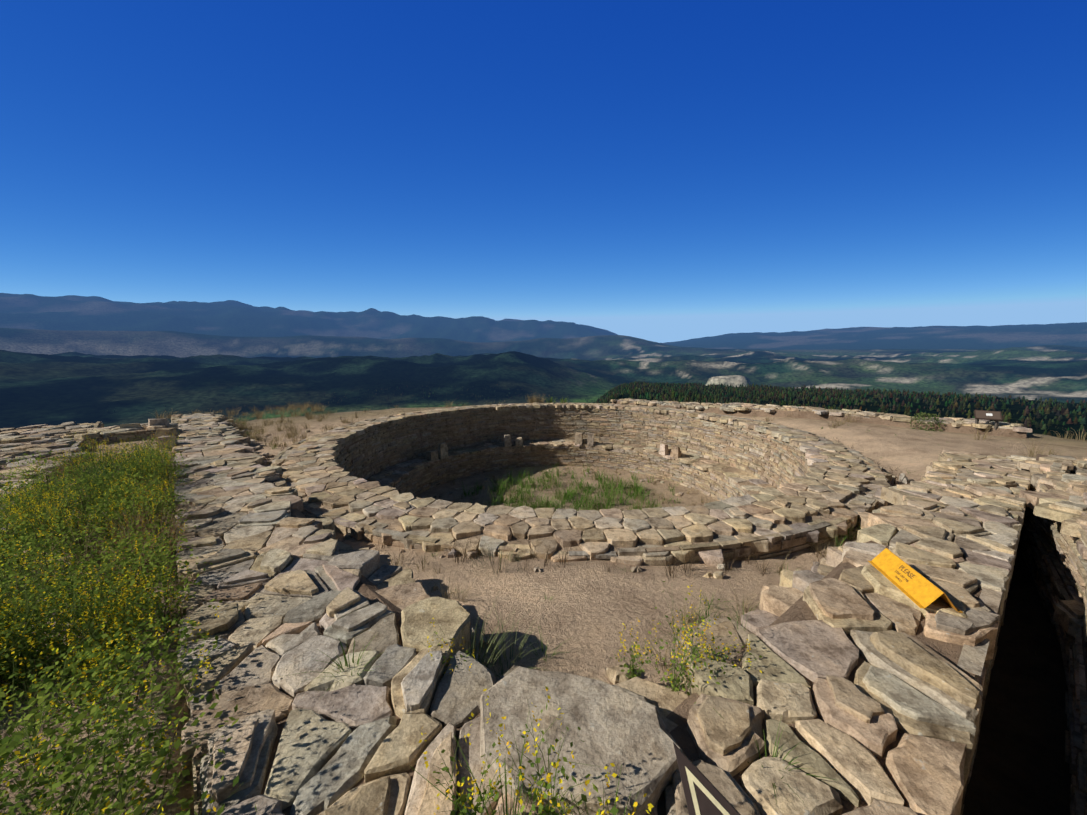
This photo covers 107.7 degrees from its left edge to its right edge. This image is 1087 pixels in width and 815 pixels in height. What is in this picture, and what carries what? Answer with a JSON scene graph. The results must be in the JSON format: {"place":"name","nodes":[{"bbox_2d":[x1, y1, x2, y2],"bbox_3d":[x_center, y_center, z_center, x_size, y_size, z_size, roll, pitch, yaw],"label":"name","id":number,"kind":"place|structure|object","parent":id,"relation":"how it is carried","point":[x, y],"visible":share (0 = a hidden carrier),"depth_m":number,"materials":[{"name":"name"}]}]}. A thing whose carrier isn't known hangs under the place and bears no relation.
{"place":"outdoors","nodes":[
{"label":"outdoors","id":0,"kind":"place"},
{"bbox_2d":[0,293,1086,814],"bbox_3d":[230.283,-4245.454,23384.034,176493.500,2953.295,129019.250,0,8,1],"label":"ground","id":1,"kind":"structure","parent":0,"point":[76,359],"depth_m":2629.27,"materials":[{"name":"brown soil"}]},
{"bbox_2d":[0,423,94,505],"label":"platform body","id":2,"kind":"structure","parent":1,"relation":"on","point":[4,467],"depth_m":10.93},
{"bbox_2d":[179,414,480,814],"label":"wall","id":3,"kind":"structure","parent":1,"relation":"on","point":[366,588],"depth_m":2.40,"materials":[{"name":"sandstone"}]},
{"bbox_2d":[0,394,1086,814],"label":"plants","id":4,"kind":"object","parent":1,"relation":"on","point":[132,494],"visible":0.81,"depth_m":2.90,"materials":[{"name":"green plant"}]},
{"bbox_2d":[120,417,967,814],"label":"loose stones","id":5,"kind":"object","parent":1,"relation":"on","point":[626,733],"visible":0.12,"depth_m":1.96,"materials":[{"name":"stone"}]},
{"bbox_2d":[868,548,962,612],"bbox_3d":[3.006,1.379,3.245,0.260,0.141,0.700,2,8,13],"label":"yellow sign","id":6,"kind":"object","parent":5,"relation":"on","point":[915,587],"visible":1,"depth_m":3.19,"materials":[{"name":"paint"}]},
{"bbox_2d":[6,380,1086,438],"bbox_3d":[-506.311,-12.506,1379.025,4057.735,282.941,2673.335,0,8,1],"label":"forest trees","id":7,"kind":"object","parent":1,"relation":"on","point":[804,395],"visible":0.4,"depth_m":685.32,"materials":[{"name":"green plant"}]},
{"bbox_2d":[8,401,1086,814],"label":"masonry","id":8,"kind":"object","parent":1,"relation":"on","point":[1034,549],"visible":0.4,"depth_m":12.60,"materials":[{"name":"stone"}]},
{"bbox_2d":[85,430,154,443],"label":"cross wall","id":9,"kind":"structure","parent":8,"relation":"on","point":[123,434],"depth_m":11.80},
{"bbox_2d":[0,398,1086,814],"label":"flagstones","id":10,"kind":"object","parent":8,"relation":"on","point":[290,582],"visible":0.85,"depth_m":2.96,"materials":[{"name":"stone"}]},
{"bbox_2d":[673,742,740,814],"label":"triangular sign","id":11,"kind":"object","parent":8,"relation":"attached to","point":[703,795],"visible":1,"depth_m":1.01,"materials":[{"name":"paint"}]},
{"bbox_2d":[657,452,1086,814],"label":"wall","id":12,"kind":"structure","parent":8,"relation":"on","point":[800,609],"depth_m":2.58,"materials":[{"name":"sandstone"}]},
{"bbox_2d":[962,544,1070,814],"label":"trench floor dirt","id":13,"kind":"structure","parent":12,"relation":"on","point":[1020,766],"depth_m":3.63,"materials":[{"name":"black soil"}]},
{"bbox_2d":[279,405,871,560],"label":"kiva","id":14,"kind":"structure","parent":1,"relation":"on","point":[471,481],"depth_m":15.96,"materials":[{"name":"brown sandstone"}]},
{"bbox_2d":[611,401,1025,437],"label":"wall","id":15,"kind":"structure","parent":1,"relation":"on","point":[863,419],"depth_m":15.10,"materials":[{"name":"sandstone"}]},
{"bbox_2d":[974,410,1001,429],"bbox_3d":[14.494,0.510,12.977,0.600,0.795,0.334,6,10,39],"label":"interpretive sign","id":16,"kind":"object","parent":1,"relation":"on","point":[996,416],"visible":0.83,"depth_m":12.91,"materials":[{"name":"brown wood"}]},
{"bbox_2d":[0,0,1086,342],"label":"sky","id":17,"kind":"structure","parent":0,"point":[660,171],"materials":[{"name":"blue"}]}
]}

